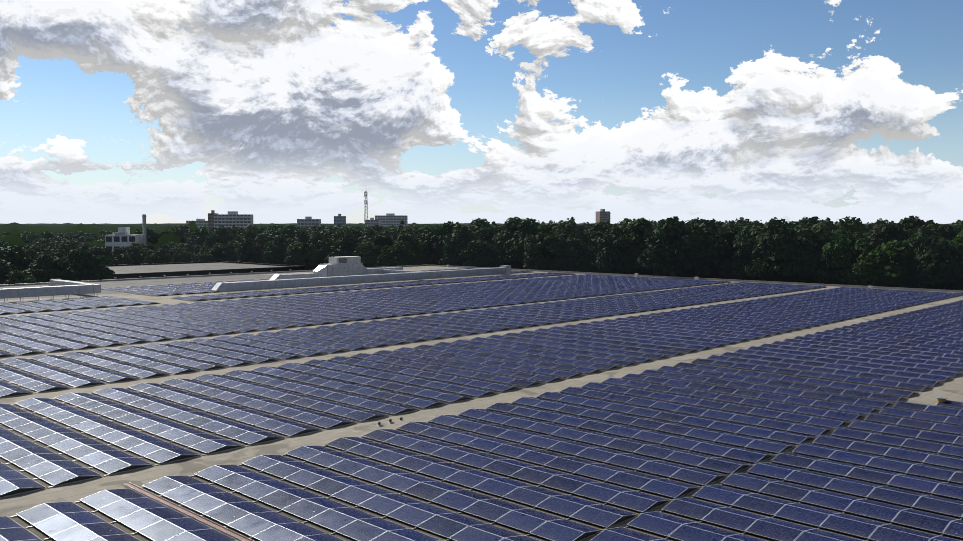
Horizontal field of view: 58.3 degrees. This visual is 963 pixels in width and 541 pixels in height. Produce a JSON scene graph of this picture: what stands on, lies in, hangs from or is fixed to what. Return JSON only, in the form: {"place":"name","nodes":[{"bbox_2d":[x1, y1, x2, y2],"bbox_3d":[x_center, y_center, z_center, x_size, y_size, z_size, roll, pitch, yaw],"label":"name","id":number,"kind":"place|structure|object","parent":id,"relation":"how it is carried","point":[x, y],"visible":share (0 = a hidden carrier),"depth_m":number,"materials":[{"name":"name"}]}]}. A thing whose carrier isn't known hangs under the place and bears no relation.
{"place":"outdoors","nodes":[
{"label":"outdoors","id":0,"kind":"place"},
{"bbox_2d":[0,274,273,300],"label":"grey roof","id":1,"kind":"object","parent":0,"point":[138,283],"visible":0.5,"depth_m":155.24,"materials":[{"name":"concrete"}]},
{"bbox_2d":[186,219,207,226],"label":"block","id":2,"kind":"structure","parent":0,"point":[200,222],"depth_m":1233.51,"materials":[{"name":"grey"}]},
{"bbox_2d":[108,262,303,278],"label":"dark hall","id":3,"kind":"structure","parent":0,"point":[163,268],"depth_m":225.53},
{"bbox_2d":[100,261,303,275],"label":"dark hall parapet","id":4,"kind":"structure","parent":3,"relation":"on","point":[292,266],"depth_m":228.72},
{"bbox_2d":[0,266,962,540],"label":"flat roof","id":5,"kind":"structure","parent":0,"point":[952,390],"depth_m":56.18,"materials":[{"name":"concrete"}]},
{"bbox_2d":[123,482,252,540],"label":"cable tray","id":6,"kind":"object","parent":5,"relation":"on","point":[202,520],"visible":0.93,"depth_m":31.59,"materials":[{"name":"grey"}]},
{"bbox_2d":[212,282,224,291],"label":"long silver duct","id":7,"kind":"object","parent":5,"relation":"on","point":[220,286],"visible":1,"depth_m":129.90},
{"bbox_2d":[319,264,361,276],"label":"rooftop structure","id":8,"kind":"object","parent":5,"relation":"on","point":[339,269],"visible":0.43,"depth_m":160.64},
{"bbox_2d":[313,265,326,276],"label":"rooftop structure","id":9,"kind":"object","parent":8,"relation":"attached to","point":[320,270],"visible":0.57,"depth_m":157.94,"materials":[{"name":"metal"}]},
{"bbox_2d":[329,256,360,263],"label":"rooftop unit","id":10,"kind":"object","parent":8,"relation":"on","point":[349,260],"visible":0.93,"depth_m":161.38,"materials":[{"name":"metal"}]},
{"bbox_2d":[225,267,504,291],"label":"long silver duct","id":11,"kind":"object","parent":5,"relation":"on","point":[278,283],"visible":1,"depth_m":147.97,"materials":[{"name":"metal"}]},
{"bbox_2d":[282,273,316,278],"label":"duct branch","id":12,"kind":"object","parent":11,"relation":"attached to","point":[301,275],"visible":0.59,"depth_m":154.58,"materials":[{"name":"metal"}]},
{"bbox_2d":[382,269,424,273],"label":"duct drop","id":13,"kind":"object","parent":5,"relation":"on","point":[385,271],"visible":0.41,"depth_m":165.43,"materials":[{"name":"metal"}]},
{"bbox_2d":[367,267,402,274],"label":"duct branch","id":14,"kind":"object","parent":13,"relation":"attached to","point":[374,271],"visible":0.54,"depth_m":167.65,"materials":[{"name":"metal"}]},
{"bbox_2d":[5,318,942,540],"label":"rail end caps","id":15,"kind":"object","parent":5,"relation":"on","point":[322,429],"visible":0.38,"depth_m":43.32,"materials":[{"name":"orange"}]},
{"bbox_2d":[0,272,961,540],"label":"tent gable plates","id":16,"kind":"object","parent":5,"relation":"on","point":[404,410],"visible":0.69,"depth_m":66.41,"materials":[{"name":"grey"}]},
{"bbox_2d":[0,268,962,540],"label":"solar panels","id":17,"kind":"object","parent":5,"relation":"on","point":[924,346],"visible":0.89,"depth_m":48.00,"materials":[{"name":"glass"}]},
{"bbox_2d":[0,307,962,540],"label":"solar panel supports","id":18,"kind":"object","parent":5,"relation":"on","point":[961,518],"visible":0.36,"depth_m":47.49,"materials":[{"name":"silver metal"}]},
{"bbox_2d":[0,264,962,292],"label":"roof parapet","id":19,"kind":"structure","parent":5,"relation":"on","point":[917,289],"depth_m":163.04,"materials":[{"name":"concrete"}]},
{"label":"white duct legs","id":20,"kind":"object","parent":5,"relation":"on","visible":0},
{"bbox_2d":[0,284,100,298],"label":"white duct","id":21,"kind":"object","parent":20,"relation":"on","point":[47,291],"visible":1,"depth_m":120.23,"materials":[{"name":"metal"}]},
{"bbox_2d":[52,279,94,285],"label":"white duct","id":22,"kind":"object","parent":20,"relation":"on","point":[58,282],"visible":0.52,"depth_m":131.35,"materials":[{"name":"metal"}]},
{"bbox_2d":[0,273,962,540],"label":"roof valley dirt","id":23,"kind":"structure","parent":0,"point":[90,509],"depth_m":38.42,"materials":[{"name":"soil"}]},
{"bbox_2d":[0,0,962,223],"label":"sky","id":24,"kind":"structure","parent":0,"point":[112,111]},
{"label":"ground","id":25,"kind":"structure","parent":0,"visible":0},
{"bbox_2d":[0,258,17,284],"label":"tree","id":26,"kind":"object","parent":25,"relation":"on","point":[5,267],"visible":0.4,"depth_m":171.30,"materials":[{"name":"green plant"}]},
{"bbox_2d":[0,244,33,271],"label":"tree","id":27,"kind":"object","parent":25,"relation":"on","point":[15,256],"visible":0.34,"depth_m":181.68,"materials":[{"name":"green plant"}]},
{"bbox_2d":[2,269,36,283],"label":"tree","id":28,"kind":"object","parent":25,"relation":"on","point":[18,277],"visible":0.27,"depth_m":161.28,"materials":[{"name":"green plant"}]},
{"bbox_2d":[21,269,49,282],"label":"tree","id":29,"kind":"object","parent":25,"relation":"on","point":[39,275],"visible":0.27,"depth_m":167.54,"materials":[{"name":"green plant"}]},
{"bbox_2d":[23,244,47,252],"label":"tree","id":30,"kind":"object","parent":25,"relation":"on","point":[37,248],"visible":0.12,"depth_m":249.10,"materials":[{"name":"green plant"}]},
{"bbox_2d":[24,251,68,280],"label":"tree","id":31,"kind":"object","parent":25,"relation":"on","point":[53,267],"visible":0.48,"depth_m":171.99,"materials":[{"name":"green plant"}]},
{"bbox_2d":[47,249,68,257],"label":"tree","id":32,"kind":"object","parent":25,"relation":"on","point":[59,253],"visible":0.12,"depth_m":235.32,"materials":[{"name":"green plant"}]},
{"bbox_2d":[44,240,80,257],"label":"tree","id":33,"kind":"object","parent":25,"relation":"on","point":[67,245],"visible":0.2,"depth_m":248.41,"materials":[{"name":"green plant"}]},
{"bbox_2d":[62,249,114,280],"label":"tree","id":34,"kind":"object","parent":25,"relation":"on","point":[83,265],"visible":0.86,"depth_m":171.14,"materials":[{"name":"green plant"}]},
{"bbox_2d":[85,246,119,264],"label":"tree","id":35,"kind":"object","parent":25,"relation":"on","point":[105,251],"visible":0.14,"depth_m":241.31,"materials":[{"name":"green plant"}]},
{"bbox_2d":[113,246,132,257],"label":"tree","id":36,"kind":"object","parent":25,"relation":"on","point":[118,251],"visible":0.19,"depth_m":261.25,"materials":[{"name":"green plant"}]},
{"bbox_2d":[105,227,142,251],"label":"white plant","id":37,"kind":"object","parent":25,"relation":"on","point":[112,242],"visible":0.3,"depth_m":309.18,"materials":[{"name":"white concrete"}]},
{"bbox_2d":[115,254,133,264],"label":"tree","id":38,"kind":"object","parent":25,"relation":"on","point":[122,259],"visible":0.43,"depth_m":247.80,"materials":[{"name":"green plant"}]},
{"bbox_2d":[124,246,146,263],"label":"tree","id":39,"kind":"object","parent":25,"relation":"on","point":[136,255],"visible":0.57,"depth_m":258.92,"materials":[{"name":"green plant"}]},
{"bbox_2d":[142,214,146,245],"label":"chimney","id":40,"kind":"object","parent":25,"relation":"on","point":[144,216],"visible":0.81,"depth_m":313.66,"materials":[{"name":"concrete"}]},
{"bbox_2d":[134,227,159,240],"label":"tree","id":41,"kind":"object","parent":25,"relation":"on","point":[151,232],"visible":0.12,"depth_m":332.18,"materials":[{"name":"green plant"}]},
{"bbox_2d":[142,247,172,263],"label":"tree","id":42,"kind":"object","parent":25,"relation":"on","point":[159,255],"visible":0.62,"depth_m":255.17,"materials":[{"name":"green plant"}]},
{"bbox_2d":[161,225,190,237],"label":"tree","id":43,"kind":"object","parent":25,"relation":"on","point":[179,231],"visible":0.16,"depth_m":329.25,"materials":[{"name":"green plant"}]},
{"bbox_2d":[171,247,196,262],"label":"tree","id":44,"kind":"object","parent":25,"relation":"on","point":[183,255],"visible":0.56,"depth_m":259.16,"materials":[{"name":"green plant"}]},
{"bbox_2d":[184,243,201,253],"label":"tree","id":45,"kind":"object","parent":25,"relation":"on","point":[195,249],"visible":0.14,"depth_m":281.81,"materials":[{"name":"green plant"}]},
{"bbox_2d":[188,228,211,245],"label":"tree","id":46,"kind":"object","parent":25,"relation":"on","point":[198,236],"visible":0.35,"depth_m":311.65,"materials":[{"name":"green plant"}]},
{"bbox_2d":[193,252,214,261],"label":"tree","id":47,"kind":"object","parent":25,"relation":"on","point":[204,257],"visible":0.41,"depth_m":266.73,"materials":[{"name":"green plant"}]},
{"bbox_2d":[202,225,236,248],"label":"tree","id":48,"kind":"object","parent":25,"relation":"on","point":[221,235],"visible":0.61,"depth_m":304.56,"materials":[{"name":"green plant"}]},
{"bbox_2d":[208,243,236,261],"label":"tree","id":49,"kind":"object","parent":25,"relation":"on","point":[226,252],"visible":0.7,"depth_m":270.52,"materials":[{"name":"green plant"}]},
{"bbox_2d":[208,210,252,229],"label":"apartments","id":50,"kind":"structure","parent":25,"relation":"on","point":[232,218],"depth_m":786.19,"materials":[{"name":"concrete"}]},
{"bbox_2d":[235,230,263,247],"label":"tree","id":51,"kind":"object","parent":25,"relation":"on","point":[248,234],"visible":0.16,"depth_m":293.44,"materials":[{"name":"green plant"}]},
{"bbox_2d":[236,237,263,262],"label":"tree","id":52,"kind":"object","parent":25,"relation":"on","point":[249,250],"visible":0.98,"depth_m":264.04,"materials":[{"name":"green plant"}]},
{"bbox_2d":[246,224,267,232],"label":"tree","id":53,"kind":"object","parent":25,"relation":"on","point":[261,229],"visible":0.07,"depth_m":339.82,"materials":[{"name":"green plant"}]},
{"bbox_2d":[255,229,278,263],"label":"tree","id":54,"kind":"object","parent":25,"relation":"on","point":[261,237],"visible":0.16,"depth_m":288.60,"materials":[{"name":"green plant"}]},
{"bbox_2d":[262,228,281,246],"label":"tree","id":55,"kind":"object","parent":25,"relation":"on","point":[274,234],"visible":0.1,"depth_m":282.24,"materials":[{"name":"green plant"}]},
{"bbox_2d":[262,235,300,264],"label":"tree","id":56,"kind":"object","parent":25,"relation":"on","point":[278,246],"visible":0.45,"depth_m":251.79,"materials":[{"name":"green plant"}]},
{"bbox_2d":[272,228,308,240],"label":"tree","id":57,"kind":"object","parent":25,"relation":"on","point":[286,231],"visible":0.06,"depth_m":276.69,"materials":[{"name":"green plant"}]},
{"bbox_2d":[283,241,319,269],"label":"tree","id":58,"kind":"object","parent":25,"relation":"on","point":[301,254],"visible":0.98,"depth_m":243.07,"materials":[{"name":"green plant"}]},
{"bbox_2d":[292,228,310,242],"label":"tree","id":59,"kind":"object","parent":25,"relation":"on","point":[301,235],"visible":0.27,"depth_m":269.01,"materials":[{"name":"green plant"}]},
{"bbox_2d":[297,217,320,226],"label":"block","id":60,"kind":"structure","parent":25,"relation":"on","point":[308,221],"depth_m":948.49,"materials":[{"name":"grey"}]},
{"bbox_2d":[308,225,332,235],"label":"tree","id":61,"kind":"object","parent":25,"relation":"on","point":[316,229],"visible":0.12,"depth_m":296.00,"materials":[{"name":"green plant"}]},
{"bbox_2d":[307,228,336,264],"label":"tree","id":62,"kind":"object","parent":25,"relation":"on","point":[317,239],"visible":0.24,"depth_m":250.39,"materials":[{"name":"green plant"}]},
{"bbox_2d":[320,228,356,259],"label":"tree","id":63,"kind":"object","parent":25,"relation":"on","point":[325,248],"visible":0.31,"depth_m":246.81,"materials":[{"name":"green plant"}]},
{"bbox_2d":[334,214,345,227],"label":"block","id":64,"kind":"structure","parent":25,"relation":"on","point":[339,219],"depth_m":1040.70,"materials":[{"name":"blue"}]},
{"bbox_2d":[324,231,368,263],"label":"tree","id":65,"kind":"object","parent":25,"relation":"on","point":[344,244],"visible":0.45,"depth_m":230.41,"materials":[{"name":"green plant"}]},
{"bbox_2d":[353,240,380,266],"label":"tree","id":66,"kind":"object","parent":25,"relation":"on","point":[364,251],"visible":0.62,"depth_m":222.58,"materials":[{"name":"green plant"}]},
{"bbox_2d":[362,224,382,234],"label":"tree","id":67,"kind":"object","parent":25,"relation":"on","point":[373,229],"visible":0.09,"depth_m":289.00,"materials":[{"name":"green plant"}]},
{"bbox_2d":[359,230,400,266],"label":"tree","id":68,"kind":"object","parent":25,"relation":"on","point":[385,238],"visible":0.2,"depth_m":225.90,"materials":[{"name":"green plant"}]},
{"bbox_2d":[375,213,407,226],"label":"offices","id":69,"kind":"structure","parent":25,"relation":"on","point":[388,219],"depth_m":1187.35,"materials":[{"name":"grey"}]},
{"bbox_2d":[374,240,416,266],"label":"tree","id":70,"kind":"object","parent":25,"relation":"on","point":[391,255],"visible":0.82,"depth_m":217.61,"materials":[{"name":"green plant"}]},
{"bbox_2d":[393,232,425,264],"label":"tree","id":71,"kind":"object","parent":25,"relation":"on","point":[417,245],"visible":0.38,"depth_m":225.72,"materials":[{"name":"green plant"}]},
{"bbox_2d":[407,227,427,237],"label":"tree","id":72,"kind":"object","parent":25,"relation":"on","point":[414,232],"visible":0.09,"depth_m":253.05,"materials":[{"name":"green plant"}]},
{"bbox_2d":[416,226,436,233],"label":"tree","id":73,"kind":"object","parent":25,"relation":"on","point":[424,230],"visible":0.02,"depth_m":254.60,"materials":[{"name":"green plant"}]},
{"bbox_2d":[417,232,442,264],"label":"tree","id":74,"kind":"object","parent":25,"relation":"on","point":[431,245],"visible":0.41,"depth_m":232.01,"materials":[{"name":"green plant"}]},
{"bbox_2d":[434,221,455,258],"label":"tree","id":75,"kind":"object","parent":25,"relation":"on","point":[446,229],"visible":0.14,"depth_m":230.53,"materials":[{"name":"green plant"}]},
{"bbox_2d":[439,222,485,265],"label":"tree","id":76,"kind":"object","parent":25,"relation":"on","point":[460,238],"visible":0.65,"depth_m":219.67,"materials":[{"name":"green plant"}]},
{"bbox_2d":[0,221,951,269],"bbox_3d":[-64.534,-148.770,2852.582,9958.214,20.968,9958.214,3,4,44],"label":"forest canopy","id":77,"kind":"object","parent":25,"relation":"on","point":[14,229],"visible":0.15,"depth_m":759.26,"materials":[{"name":"plant"}]},
{"bbox_2d":[459,238,500,267],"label":"tree","id":78,"kind":"object","parent":25,"relation":"on","point":[479,253],"visible":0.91,"depth_m":210.91,"materials":[{"name":"green plant"}]},
{"bbox_2d":[466,218,497,245],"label":"tree","id":79,"kind":"object","parent":25,"relation":"on","point":[485,229],"visible":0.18,"depth_m":225.37,"materials":[{"name":"green plant"}]},
{"bbox_2d":[492,217,523,268],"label":"tree","id":80,"kind":"object","parent":25,"relation":"on","point":[508,229],"visible":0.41,"depth_m":216.18,"materials":[{"name":"green plant"}]},
{"bbox_2d":[503,218,552,262],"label":"tree","id":81,"kind":"object","parent":25,"relation":"on","point":[515,249],"visible":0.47,"depth_m":208.16,"materials":[{"name":"green plant"}]},
{"bbox_2d":[523,231,565,270],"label":"tree","id":82,"kind":"object","parent":25,"relation":"on","point":[542,252],"visible":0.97,"depth_m":197.60,"materials":[{"name":"green plant"}]},
{"bbox_2d":[549,217,588,270],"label":"tree","id":83,"kind":"object","parent":25,"relation":"on","point":[563,228],"visible":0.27,"depth_m":207.81,"materials":[{"name":"green plant"}]},
{"bbox_2d":[555,236,595,272],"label":"tree","id":84,"kind":"object","parent":25,"relation":"on","point":[577,255],"visible":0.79,"depth_m":197.42,"materials":[{"name":"green plant"}]},
{"bbox_2d":[575,222,593,231],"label":"tree","id":85,"kind":"object","parent":25,"relation":"on","point":[582,227],"visible":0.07,"depth_m":264.26,"materials":[{"name":"green plant"}]},
{"bbox_2d":[582,229,604,243],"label":"tree","id":86,"kind":"object","parent":25,"relation":"on","point":[593,234],"visible":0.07,"depth_m":219.26,"materials":[{"name":"green plant"}]},
{"bbox_2d":[587,230,606,272],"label":"tree","id":87,"kind":"object","parent":25,"relation":"on","point":[592,241],"visible":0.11,"depth_m":208.19,"materials":[{"name":"green plant"}]},
{"bbox_2d":[590,221,611,232],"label":"tree","id":88,"kind":"object","parent":25,"relation":"on","point":[597,226],"visible":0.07,"depth_m":227.58,"materials":[{"name":"green plant"}]},
{"bbox_2d":[596,209,610,222],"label":"building","id":89,"kind":"structure","parent":25,"relation":"on","point":[602,215],"depth_m":995.25,"materials":[{"name":"brown"}]},
{"bbox_2d":[590,226,636,273],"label":"tree","id":90,"kind":"object","parent":25,"relation":"on","point":[611,251],"visible":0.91,"depth_m":185.84,"materials":[{"name":"green plant"}]},
{"bbox_2d":[604,218,632,230],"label":"tree","id":91,"kind":"object","parent":25,"relation":"on","point":[625,221],"visible":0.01,"depth_m":228.02,"materials":[{"name":"green plant"}]},
{"bbox_2d":[619,217,654,274],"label":"tree","id":92,"kind":"object","parent":25,"relation":"on","point":[636,229],"visible":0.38,"depth_m":185.99,"materials":[{"name":"green plant"}]},
{"bbox_2d":[634,216,718,277],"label":"tree","id":93,"kind":"object","parent":25,"relation":"on","point":[674,249],"visible":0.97,"depth_m":171.43,"materials":[{"name":"green plant"}]},
{"bbox_2d":[686,219,728,232],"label":"tree","id":94,"kind":"object","parent":25,"relation":"on","point":[715,228],"visible":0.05,"depth_m":184.81,"materials":[{"name":"green plant"}]},
{"bbox_2d":[685,223,741,278],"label":"tree","id":95,"kind":"object","parent":25,"relation":"on","point":[723,245],"visible":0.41,"depth_m":173.52,"materials":[{"name":"green plant"}]},
{"bbox_2d":[723,223,745,239],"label":"tree","id":96,"kind":"object","parent":25,"relation":"on","point":[734,228],"visible":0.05,"depth_m":195.94,"materials":[{"name":"green plant"}]},
{"bbox_2d":[735,217,766,228],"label":"tree","id":97,"kind":"object","parent":25,"relation":"on","point":[756,223],"visible":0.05,"depth_m":276.36,"materials":[{"name":"green plant"}]},
{"bbox_2d":[731,221,782,280],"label":"tree","id":98,"kind":"object","parent":25,"relation":"on","point":[744,256],"visible":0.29,"depth_m":167.82,"materials":[{"name":"green plant"}]},
{"bbox_2d":[745,217,819,282],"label":"tree","id":99,"kind":"object","parent":25,"relation":"on","point":[785,252],"visible":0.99,"depth_m":157.68,"materials":[{"name":"green plant"}]},
{"bbox_2d":[794,225,832,283],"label":"tree","id":100,"kind":"object","parent":25,"relation":"on","point":[820,237],"visible":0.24,"depth_m":165.82,"materials":[{"name":"green plant"}]},
{"bbox_2d":[803,216,834,227],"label":"tree","id":101,"kind":"object","parent":25,"relation":"on","point":[810,221],"visible":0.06,"depth_m":211.58,"materials":[{"name":"green plant"}]},
{"bbox_2d":[817,217,834,231],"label":"tree","id":102,"kind":"object","parent":25,"relation":"on","point":[828,223],"visible":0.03,"depth_m":196.69,"materials":[{"name":"green plant"}]},
{"bbox_2d":[812,224,859,283],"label":"tree","id":103,"kind":"object","parent":25,"relation":"on","point":[828,230],"depth_m":173.67,"materials":[{"name":"green plant"}]},
{"bbox_2d":[811,228,870,284],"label":"tree","id":104,"kind":"object","parent":25,"relation":"on","point":[836,256],"visible":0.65,"depth_m":156.81,"materials":[{"name":"green plant"}]},
{"bbox_2d":[832,216,867,233],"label":"tree","id":105,"kind":"object","parent":25,"relation":"on","point":[849,224],"visible":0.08,"depth_m":200.07,"materials":[{"name":"green plant"}]},
{"bbox_2d":[843,240,917,287],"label":"tree","id":106,"kind":"object","parent":25,"relation":"on","point":[869,268],"visible":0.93,"depth_m":149.51,"materials":[{"name":"green plant"}]},
{"bbox_2d":[858,220,913,249],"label":"tree","id":107,"kind":"object","parent":25,"relation":"on","point":[885,234],"visible":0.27,"depth_m":159.57,"materials":[{"name":"green plant"}]},
{"bbox_2d":[885,237,922,288],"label":"tree","id":108,"kind":"object","parent":25,"relation":"on","point":[909,248],"visible":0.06,"depth_m":150.90,"materials":[{"name":"green plant"}]},
{"bbox_2d":[893,215,956,234],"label":"tree","id":109,"kind":"object","parent":25,"relation":"on","point":[913,222],"visible":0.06,"depth_m":186.27,"materials":[{"name":"green plant"}]},
{"bbox_2d":[905,234,962,289],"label":"tree","id":110,"kind":"object","parent":25,"relation":"on","point":[938,264],"visible":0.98,"depth_m":144.88,"materials":[{"name":"green plant"}]},
{"bbox_2d":[914,223,957,243],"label":"tree","id":111,"kind":"object","parent":25,"relation":"on","point":[948,232],"visible":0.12,"depth_m":168.40,"materials":[{"name":"green plant"}]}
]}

